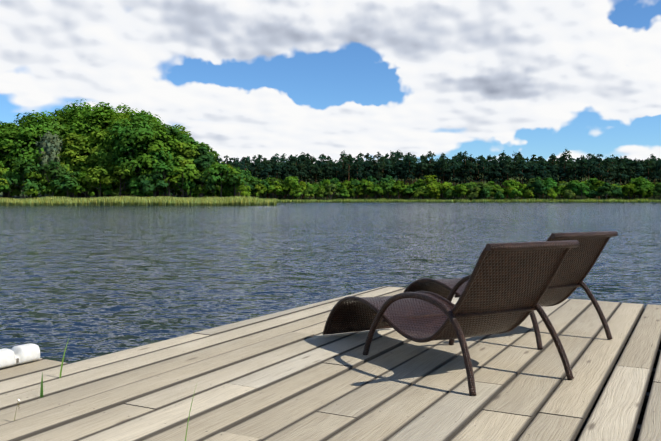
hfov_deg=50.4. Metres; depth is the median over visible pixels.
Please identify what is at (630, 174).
pine
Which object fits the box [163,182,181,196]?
bush
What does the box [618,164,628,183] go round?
pine
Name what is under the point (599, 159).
pine
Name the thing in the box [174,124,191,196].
tree
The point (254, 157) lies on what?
pine
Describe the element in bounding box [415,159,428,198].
pine
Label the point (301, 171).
pine
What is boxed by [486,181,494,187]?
tree
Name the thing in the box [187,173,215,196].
tree
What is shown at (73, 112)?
tree
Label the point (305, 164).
pine
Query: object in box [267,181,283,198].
tree
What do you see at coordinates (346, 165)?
pine
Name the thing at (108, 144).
tree
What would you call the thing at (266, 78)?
sky
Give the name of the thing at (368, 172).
pine
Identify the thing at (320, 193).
tree
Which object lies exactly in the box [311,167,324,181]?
pine
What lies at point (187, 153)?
tree
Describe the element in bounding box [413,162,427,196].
pine
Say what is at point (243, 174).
tree
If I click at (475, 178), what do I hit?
pine
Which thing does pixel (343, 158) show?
pine
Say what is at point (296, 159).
pine
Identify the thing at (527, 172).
pine
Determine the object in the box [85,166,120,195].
tree
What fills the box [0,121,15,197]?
tree
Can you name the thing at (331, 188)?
tree
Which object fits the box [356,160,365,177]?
pine
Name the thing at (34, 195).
bush
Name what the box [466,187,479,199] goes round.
tree
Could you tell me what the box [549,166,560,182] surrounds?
pine
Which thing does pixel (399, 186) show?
tree
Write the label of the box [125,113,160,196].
tree
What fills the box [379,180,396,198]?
tree
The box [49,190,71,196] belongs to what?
bush
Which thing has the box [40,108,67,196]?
tree
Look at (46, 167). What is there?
tree
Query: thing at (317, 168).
pine
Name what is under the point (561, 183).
tree
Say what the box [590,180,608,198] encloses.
tree
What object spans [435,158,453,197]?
pine
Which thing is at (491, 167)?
pine
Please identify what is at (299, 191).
tree
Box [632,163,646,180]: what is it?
pine
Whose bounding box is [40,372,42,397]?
deck reed plant
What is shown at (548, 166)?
pine
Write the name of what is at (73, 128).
tree
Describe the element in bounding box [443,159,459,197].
pine
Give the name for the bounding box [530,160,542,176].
pine
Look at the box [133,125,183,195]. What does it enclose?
tree
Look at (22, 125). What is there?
tree
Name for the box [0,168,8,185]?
bush
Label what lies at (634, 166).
pine
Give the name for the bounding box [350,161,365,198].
pine
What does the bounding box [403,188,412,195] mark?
tree
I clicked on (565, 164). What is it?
pine
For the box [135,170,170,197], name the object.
tree
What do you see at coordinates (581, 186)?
tree
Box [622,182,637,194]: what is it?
tree
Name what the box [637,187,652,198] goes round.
tree
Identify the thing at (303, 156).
pine
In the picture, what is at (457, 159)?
pine
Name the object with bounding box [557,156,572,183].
pine
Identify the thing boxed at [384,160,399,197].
pine
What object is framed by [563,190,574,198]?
tree
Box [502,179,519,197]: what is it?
tree
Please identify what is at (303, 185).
tree
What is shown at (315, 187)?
tree
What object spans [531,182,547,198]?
tree
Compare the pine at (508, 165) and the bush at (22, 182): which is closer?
the bush at (22, 182)
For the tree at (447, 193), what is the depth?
412.84 m
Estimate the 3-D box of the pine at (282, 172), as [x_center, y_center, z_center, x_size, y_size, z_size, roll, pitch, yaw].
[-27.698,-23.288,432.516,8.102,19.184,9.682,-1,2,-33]
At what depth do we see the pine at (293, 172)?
425.96 m
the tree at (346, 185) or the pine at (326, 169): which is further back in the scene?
the pine at (326, 169)
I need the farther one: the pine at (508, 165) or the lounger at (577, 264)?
the pine at (508, 165)
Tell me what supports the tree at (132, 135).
on the terrain
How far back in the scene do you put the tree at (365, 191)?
415.30 m
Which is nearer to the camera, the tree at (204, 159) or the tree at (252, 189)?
the tree at (204, 159)
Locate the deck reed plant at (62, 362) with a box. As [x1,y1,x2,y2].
[59,339,68,377]
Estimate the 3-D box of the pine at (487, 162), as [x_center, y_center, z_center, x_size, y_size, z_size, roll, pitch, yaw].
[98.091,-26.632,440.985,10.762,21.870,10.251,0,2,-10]
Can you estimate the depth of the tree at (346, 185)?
415.17 m
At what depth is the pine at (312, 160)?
447.46 m
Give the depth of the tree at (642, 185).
392.31 m
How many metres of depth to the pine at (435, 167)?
438.94 m
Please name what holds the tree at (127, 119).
on the terrain
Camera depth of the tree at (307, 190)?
404.36 m
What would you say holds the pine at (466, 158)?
on the terrain
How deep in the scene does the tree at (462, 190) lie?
410.13 m
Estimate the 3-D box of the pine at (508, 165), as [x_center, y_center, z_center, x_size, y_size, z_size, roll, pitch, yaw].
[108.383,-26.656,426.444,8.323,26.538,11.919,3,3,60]
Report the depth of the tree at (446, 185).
416.62 m
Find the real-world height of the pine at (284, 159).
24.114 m
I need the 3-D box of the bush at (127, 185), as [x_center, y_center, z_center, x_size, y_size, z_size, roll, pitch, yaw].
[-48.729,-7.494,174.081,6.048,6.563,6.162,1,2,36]
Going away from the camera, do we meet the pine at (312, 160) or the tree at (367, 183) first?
the tree at (367, 183)
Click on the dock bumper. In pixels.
(22, 354)
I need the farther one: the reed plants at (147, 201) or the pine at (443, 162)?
the pine at (443, 162)
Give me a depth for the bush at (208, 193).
175.76 m
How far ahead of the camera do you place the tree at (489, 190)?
411.36 m
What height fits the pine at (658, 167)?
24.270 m
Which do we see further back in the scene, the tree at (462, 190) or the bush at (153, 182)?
the tree at (462, 190)
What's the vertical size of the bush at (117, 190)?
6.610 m
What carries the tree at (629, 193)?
on the terrain
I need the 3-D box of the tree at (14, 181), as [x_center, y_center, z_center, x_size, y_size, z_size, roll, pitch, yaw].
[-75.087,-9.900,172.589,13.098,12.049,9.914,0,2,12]
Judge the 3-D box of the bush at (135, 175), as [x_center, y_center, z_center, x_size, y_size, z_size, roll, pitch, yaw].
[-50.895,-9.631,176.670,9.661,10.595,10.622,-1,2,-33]
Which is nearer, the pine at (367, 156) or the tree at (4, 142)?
the tree at (4, 142)
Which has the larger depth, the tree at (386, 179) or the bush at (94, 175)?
the tree at (386, 179)
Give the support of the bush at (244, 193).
on the terrain
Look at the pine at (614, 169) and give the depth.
419.18 m
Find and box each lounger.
[322,240,578,395]
[402,231,617,349]
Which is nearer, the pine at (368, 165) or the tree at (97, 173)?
the tree at (97, 173)
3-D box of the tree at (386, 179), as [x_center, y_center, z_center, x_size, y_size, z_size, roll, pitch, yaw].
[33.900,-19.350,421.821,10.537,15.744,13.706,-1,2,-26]
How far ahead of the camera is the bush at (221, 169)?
174.63 m
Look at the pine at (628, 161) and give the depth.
434.66 m
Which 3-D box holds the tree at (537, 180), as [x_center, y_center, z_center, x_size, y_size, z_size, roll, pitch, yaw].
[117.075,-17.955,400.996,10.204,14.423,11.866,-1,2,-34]
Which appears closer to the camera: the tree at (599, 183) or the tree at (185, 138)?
the tree at (185, 138)
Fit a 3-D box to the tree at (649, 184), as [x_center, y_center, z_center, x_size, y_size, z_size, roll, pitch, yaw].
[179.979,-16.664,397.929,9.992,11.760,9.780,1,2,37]
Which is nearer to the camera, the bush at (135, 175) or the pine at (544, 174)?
the bush at (135, 175)
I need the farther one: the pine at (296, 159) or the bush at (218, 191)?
the pine at (296, 159)
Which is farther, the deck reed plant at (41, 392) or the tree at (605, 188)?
the tree at (605, 188)
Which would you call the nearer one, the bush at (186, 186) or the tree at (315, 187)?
the bush at (186, 186)
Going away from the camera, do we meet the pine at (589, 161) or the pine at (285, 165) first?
the pine at (589, 161)
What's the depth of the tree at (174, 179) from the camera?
169.90 m
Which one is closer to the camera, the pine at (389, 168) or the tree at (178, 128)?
the tree at (178, 128)
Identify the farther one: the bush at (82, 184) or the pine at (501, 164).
the pine at (501, 164)
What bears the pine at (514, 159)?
on the terrain
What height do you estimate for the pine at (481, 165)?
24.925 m
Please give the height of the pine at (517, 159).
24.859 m
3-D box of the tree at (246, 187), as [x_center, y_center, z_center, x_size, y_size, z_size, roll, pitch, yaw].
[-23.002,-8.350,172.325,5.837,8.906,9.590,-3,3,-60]
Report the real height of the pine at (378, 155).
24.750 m
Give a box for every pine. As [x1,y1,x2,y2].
[221,155,233,165]
[228,158,239,167]
[238,157,254,175]
[246,158,262,197]
[251,155,258,175]
[258,165,272,197]
[260,160,274,179]
[270,162,282,195]
[271,153,283,196]
[279,153,288,166]
[280,163,290,178]
[280,167,290,197]
[285,163,301,198]
[287,154,302,175]
[295,163,311,198]
[298,153,312,176]
[298,161,310,197]
[304,160,317,197]
[306,156,315,179]
[307,165,322,197]
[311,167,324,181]
[313,156,325,176]
[321,161,334,195]
[322,168,332,179]
[329,160,344,197]
[330,167,343,196]
[338,150,350,177]
[338,154,356,198]
[340,164,350,180]
[344,158,359,174]
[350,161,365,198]
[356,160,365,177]
[359,160,376,196]
[359,164,375,180]
[363,153,371,169]
[369,158,383,178]
[373,152,380,161]
[373,166,384,198]
[374,156,389,196]
[384,151,396,166]
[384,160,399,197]
[390,161,403,197]
[393,152,408,196]
[400,154,415,197]
[402,156,417,196]
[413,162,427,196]
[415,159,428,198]
[422,151,437,196]
[423,163,436,181]
[429,158,448,196]
[433,158,441,174]
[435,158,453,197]
[442,162,457,182]
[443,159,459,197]
[453,154,464,184]
[455,165,468,197]
[456,151,475,196]
[461,154,479,179]
[470,168,482,180]
[472,156,487,181]
[476,158,491,183]
[479,161,492,180]
[485,165,496,182]
[491,156,508,186]
[491,161,505,184]
[498,150,510,187]
[501,156,514,197]
[501,166,512,181]
[508,151,521,179]
[511,157,529,174]
[512,157,523,181]
[513,160,528,198]
[520,162,532,182]
[523,163,537,198]
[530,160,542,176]
[535,162,550,198]
[546,153,557,172]
[546,162,558,177]
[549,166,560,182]
[556,167,568,197]
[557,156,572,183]
[558,149,577,196]
[565,165,578,181]
[568,161,583,198]
[576,153,598,197]
[576,156,586,181]
[579,157,592,194]
[585,156,605,196]
[586,154,607,198]
[597,164,604,180]
[601,157,617,197]
[606,154,618,184]
[608,162,619,178]
[610,164,628,198]
[615,156,627,172]
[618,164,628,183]
[621,167,637,198]
[625,159,645,196]
[626,158,633,173]
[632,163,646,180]
[640,157,654,180]
[644,159,659,176]
[649,159,660,179]
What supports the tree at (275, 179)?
on the terrain
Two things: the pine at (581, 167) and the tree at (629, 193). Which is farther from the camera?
the pine at (581, 167)
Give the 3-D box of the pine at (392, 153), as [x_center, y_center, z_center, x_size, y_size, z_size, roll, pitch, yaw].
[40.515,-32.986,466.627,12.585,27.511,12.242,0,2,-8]
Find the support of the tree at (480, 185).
on the terrain
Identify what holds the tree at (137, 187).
on the terrain
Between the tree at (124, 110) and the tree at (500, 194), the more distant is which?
the tree at (500, 194)
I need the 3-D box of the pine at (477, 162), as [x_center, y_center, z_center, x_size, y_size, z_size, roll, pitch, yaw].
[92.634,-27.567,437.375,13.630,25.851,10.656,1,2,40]
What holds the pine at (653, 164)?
on the terrain
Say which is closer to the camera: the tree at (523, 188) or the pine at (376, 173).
the tree at (523, 188)
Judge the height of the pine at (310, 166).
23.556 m
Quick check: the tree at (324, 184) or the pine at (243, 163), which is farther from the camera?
the pine at (243, 163)
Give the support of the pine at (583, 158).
on the terrain
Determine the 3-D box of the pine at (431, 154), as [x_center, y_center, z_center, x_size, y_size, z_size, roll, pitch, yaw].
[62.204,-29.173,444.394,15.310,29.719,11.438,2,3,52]
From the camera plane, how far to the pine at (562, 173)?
418.15 m
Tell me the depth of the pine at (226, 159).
456.15 m
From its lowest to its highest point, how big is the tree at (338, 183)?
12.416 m
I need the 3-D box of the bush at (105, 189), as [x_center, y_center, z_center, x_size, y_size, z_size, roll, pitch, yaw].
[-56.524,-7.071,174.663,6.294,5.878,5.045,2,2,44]
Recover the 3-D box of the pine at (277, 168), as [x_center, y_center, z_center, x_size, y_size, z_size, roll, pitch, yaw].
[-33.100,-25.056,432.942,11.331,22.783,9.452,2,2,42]
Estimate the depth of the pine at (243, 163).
429.34 m
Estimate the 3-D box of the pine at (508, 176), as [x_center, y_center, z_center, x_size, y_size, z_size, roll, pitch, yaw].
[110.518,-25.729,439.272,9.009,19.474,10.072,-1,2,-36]
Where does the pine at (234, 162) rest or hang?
on the terrain
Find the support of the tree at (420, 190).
on the terrain
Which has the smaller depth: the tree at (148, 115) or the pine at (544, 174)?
the tree at (148, 115)
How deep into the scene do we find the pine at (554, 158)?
434.06 m
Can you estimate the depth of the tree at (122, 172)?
170.87 m
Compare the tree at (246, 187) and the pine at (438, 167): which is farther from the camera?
the pine at (438, 167)
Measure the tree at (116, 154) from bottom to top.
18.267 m
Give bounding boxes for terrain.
[0,161,660,205]
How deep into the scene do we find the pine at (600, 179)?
424.62 m
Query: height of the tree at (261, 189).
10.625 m
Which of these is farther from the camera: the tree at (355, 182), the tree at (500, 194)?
the tree at (355, 182)
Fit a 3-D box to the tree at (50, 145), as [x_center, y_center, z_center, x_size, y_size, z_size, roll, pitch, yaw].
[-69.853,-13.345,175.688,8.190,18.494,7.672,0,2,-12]
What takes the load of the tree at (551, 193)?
on the terrain
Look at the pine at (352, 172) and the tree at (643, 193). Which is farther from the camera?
the pine at (352, 172)
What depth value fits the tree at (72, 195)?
212.06 m
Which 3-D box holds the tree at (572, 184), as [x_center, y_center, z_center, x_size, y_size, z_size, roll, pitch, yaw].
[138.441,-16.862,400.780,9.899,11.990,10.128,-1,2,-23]
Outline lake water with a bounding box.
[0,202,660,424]
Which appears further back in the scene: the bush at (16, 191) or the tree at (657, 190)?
the tree at (657, 190)
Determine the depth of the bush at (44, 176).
171.65 m
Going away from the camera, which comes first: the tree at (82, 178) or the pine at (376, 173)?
the tree at (82, 178)
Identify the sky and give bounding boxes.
[0,0,660,162]
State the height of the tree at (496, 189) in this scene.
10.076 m
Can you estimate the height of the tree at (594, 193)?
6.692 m
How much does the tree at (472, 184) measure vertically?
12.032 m
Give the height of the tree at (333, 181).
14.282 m
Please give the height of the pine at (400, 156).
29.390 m
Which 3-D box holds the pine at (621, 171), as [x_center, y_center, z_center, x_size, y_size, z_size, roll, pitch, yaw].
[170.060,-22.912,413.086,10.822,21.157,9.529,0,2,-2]
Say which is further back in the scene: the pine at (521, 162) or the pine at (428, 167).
the pine at (428, 167)
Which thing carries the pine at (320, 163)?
on the terrain
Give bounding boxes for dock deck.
[0,286,660,440]
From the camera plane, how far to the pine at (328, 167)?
433.32 m
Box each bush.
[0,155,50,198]
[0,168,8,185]
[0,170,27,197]
[0,183,21,197]
[17,168,34,197]
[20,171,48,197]
[22,180,48,196]
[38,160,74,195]
[38,164,67,196]
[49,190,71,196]
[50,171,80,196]
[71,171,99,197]
[75,180,89,195]
[83,166,103,197]
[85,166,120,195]
[93,183,113,196]
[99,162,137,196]
[112,162,145,195]
[112,179,130,195]
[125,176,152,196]
[125,179,147,195]
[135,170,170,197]
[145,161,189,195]
[145,179,168,195]
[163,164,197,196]
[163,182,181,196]
[178,165,200,196]
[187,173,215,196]
[191,184,212,197]
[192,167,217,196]
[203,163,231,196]
[209,182,230,196]
[210,162,232,180]
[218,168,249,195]
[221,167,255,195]
[222,187,251,196]
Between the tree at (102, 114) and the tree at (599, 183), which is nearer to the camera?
the tree at (102, 114)
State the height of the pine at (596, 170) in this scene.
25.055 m
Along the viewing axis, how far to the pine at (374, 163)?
447.08 m
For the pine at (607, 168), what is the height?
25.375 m
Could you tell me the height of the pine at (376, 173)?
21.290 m
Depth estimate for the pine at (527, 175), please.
417.56 m
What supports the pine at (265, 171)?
on the terrain
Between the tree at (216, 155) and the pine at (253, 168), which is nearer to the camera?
the tree at (216, 155)
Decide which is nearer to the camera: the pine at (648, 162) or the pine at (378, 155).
the pine at (648, 162)
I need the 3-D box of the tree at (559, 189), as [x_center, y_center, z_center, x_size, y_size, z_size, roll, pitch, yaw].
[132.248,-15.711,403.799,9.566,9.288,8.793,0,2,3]
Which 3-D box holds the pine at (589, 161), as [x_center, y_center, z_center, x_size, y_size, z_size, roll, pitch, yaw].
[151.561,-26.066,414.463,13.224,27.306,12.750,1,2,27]
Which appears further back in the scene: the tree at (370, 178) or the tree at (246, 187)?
the tree at (370, 178)
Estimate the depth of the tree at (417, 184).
421.06 m
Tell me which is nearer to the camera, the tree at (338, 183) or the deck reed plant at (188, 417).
the deck reed plant at (188, 417)
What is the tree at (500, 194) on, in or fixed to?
on the terrain
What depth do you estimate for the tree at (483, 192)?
407.18 m
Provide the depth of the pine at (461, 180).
433.12 m
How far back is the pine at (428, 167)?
437.47 m
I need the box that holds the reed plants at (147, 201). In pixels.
[0,196,276,205]
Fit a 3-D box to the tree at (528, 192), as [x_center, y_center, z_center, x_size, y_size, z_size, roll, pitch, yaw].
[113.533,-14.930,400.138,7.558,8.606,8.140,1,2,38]
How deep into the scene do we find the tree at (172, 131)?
183.61 m
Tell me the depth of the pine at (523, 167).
430.65 m
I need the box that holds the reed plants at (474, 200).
[268,198,660,201]
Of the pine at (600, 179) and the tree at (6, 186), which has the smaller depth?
the tree at (6, 186)
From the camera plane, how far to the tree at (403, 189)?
427.26 m
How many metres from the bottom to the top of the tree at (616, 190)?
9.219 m
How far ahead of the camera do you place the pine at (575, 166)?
415.17 m
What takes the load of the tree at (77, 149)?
on the terrain
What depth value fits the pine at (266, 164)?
433.06 m
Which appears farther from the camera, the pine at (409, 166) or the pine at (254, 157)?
the pine at (254, 157)
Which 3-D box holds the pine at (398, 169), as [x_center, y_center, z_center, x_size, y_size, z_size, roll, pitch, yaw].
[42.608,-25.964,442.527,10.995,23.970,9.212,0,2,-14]
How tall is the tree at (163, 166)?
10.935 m
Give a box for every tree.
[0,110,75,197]
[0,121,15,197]
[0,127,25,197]
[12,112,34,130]
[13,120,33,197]
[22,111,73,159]
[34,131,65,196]
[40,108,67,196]
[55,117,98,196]
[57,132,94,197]
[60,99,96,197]
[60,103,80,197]
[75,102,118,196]
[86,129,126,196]
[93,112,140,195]
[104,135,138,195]
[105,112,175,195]
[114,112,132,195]
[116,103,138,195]
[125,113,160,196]
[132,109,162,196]
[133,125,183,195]
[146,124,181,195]
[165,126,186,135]
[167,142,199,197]
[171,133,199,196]
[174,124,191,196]
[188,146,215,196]
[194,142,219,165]
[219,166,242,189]
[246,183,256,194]
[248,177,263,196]
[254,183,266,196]
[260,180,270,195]
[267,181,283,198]
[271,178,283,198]
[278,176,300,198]
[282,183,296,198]
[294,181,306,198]
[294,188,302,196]
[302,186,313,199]
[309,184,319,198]
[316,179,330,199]
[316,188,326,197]
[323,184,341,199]
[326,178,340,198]
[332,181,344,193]
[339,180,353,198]
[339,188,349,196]
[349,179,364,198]
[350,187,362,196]
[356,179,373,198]
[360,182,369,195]
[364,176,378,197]
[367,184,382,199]
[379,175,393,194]
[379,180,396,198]
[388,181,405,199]
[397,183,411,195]
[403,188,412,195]
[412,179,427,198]
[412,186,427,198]
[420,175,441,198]
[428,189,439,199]
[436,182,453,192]
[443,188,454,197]
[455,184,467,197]
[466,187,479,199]
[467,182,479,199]
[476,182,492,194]
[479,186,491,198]
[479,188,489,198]
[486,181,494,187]
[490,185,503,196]
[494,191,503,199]
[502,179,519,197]
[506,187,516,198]
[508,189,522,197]
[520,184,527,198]
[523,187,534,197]
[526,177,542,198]
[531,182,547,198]
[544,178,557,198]
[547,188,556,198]
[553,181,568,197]
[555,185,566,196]
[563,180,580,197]
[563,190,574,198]
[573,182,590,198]
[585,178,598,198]
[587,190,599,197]
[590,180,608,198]
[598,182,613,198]
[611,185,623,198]
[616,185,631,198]
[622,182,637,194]
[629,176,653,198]
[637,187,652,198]
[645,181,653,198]
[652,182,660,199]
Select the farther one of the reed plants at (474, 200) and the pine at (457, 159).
the pine at (457, 159)
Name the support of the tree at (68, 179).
on the terrain
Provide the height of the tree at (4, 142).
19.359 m
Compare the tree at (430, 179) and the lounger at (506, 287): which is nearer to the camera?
the lounger at (506, 287)
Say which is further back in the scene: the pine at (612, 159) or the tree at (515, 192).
the pine at (612, 159)
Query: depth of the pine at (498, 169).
425.23 m
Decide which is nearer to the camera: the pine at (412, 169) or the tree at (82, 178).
the tree at (82, 178)
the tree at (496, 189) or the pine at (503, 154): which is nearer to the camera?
the tree at (496, 189)
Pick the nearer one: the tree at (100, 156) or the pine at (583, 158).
the tree at (100, 156)
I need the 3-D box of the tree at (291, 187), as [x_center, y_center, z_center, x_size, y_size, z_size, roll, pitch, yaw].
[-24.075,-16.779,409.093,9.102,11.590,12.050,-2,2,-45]
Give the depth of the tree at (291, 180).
408.54 m
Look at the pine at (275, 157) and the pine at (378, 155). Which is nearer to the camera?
the pine at (275, 157)
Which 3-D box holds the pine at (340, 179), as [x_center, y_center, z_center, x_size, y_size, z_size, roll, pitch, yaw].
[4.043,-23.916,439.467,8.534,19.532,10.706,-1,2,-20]
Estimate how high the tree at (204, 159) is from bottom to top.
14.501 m
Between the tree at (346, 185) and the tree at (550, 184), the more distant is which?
the tree at (346, 185)
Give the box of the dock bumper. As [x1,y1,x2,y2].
[0,343,39,368]
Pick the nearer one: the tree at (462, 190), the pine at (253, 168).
the tree at (462, 190)
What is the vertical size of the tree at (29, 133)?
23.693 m
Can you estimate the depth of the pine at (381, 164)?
443.36 m
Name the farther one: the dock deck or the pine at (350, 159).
the pine at (350, 159)
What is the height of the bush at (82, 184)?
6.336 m
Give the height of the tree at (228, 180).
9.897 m
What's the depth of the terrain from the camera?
438.96 m
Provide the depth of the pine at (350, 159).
432.18 m
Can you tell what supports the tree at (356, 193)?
on the terrain
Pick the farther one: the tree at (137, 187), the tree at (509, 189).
the tree at (509, 189)
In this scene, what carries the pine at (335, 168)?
on the terrain
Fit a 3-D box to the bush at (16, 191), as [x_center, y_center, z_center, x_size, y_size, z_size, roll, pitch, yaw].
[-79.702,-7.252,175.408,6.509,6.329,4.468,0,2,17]
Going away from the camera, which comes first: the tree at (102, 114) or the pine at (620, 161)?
the tree at (102, 114)
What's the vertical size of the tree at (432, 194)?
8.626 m
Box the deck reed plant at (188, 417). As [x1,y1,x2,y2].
[185,384,196,440]
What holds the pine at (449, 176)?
on the terrain
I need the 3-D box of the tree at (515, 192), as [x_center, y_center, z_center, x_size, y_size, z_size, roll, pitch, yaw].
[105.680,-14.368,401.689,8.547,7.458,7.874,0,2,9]
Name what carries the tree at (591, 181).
on the terrain
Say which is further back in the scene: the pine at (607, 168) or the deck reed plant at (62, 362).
the pine at (607, 168)
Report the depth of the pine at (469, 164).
431.24 m
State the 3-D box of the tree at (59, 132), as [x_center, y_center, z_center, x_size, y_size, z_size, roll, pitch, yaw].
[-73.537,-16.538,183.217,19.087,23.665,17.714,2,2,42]
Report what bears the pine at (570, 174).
on the terrain
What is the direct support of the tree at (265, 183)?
on the terrain
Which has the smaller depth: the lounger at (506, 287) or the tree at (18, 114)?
the lounger at (506, 287)
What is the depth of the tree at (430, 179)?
415.01 m
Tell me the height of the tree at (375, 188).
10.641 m
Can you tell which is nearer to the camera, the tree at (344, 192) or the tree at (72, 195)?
the tree at (72, 195)
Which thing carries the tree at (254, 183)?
on the terrain

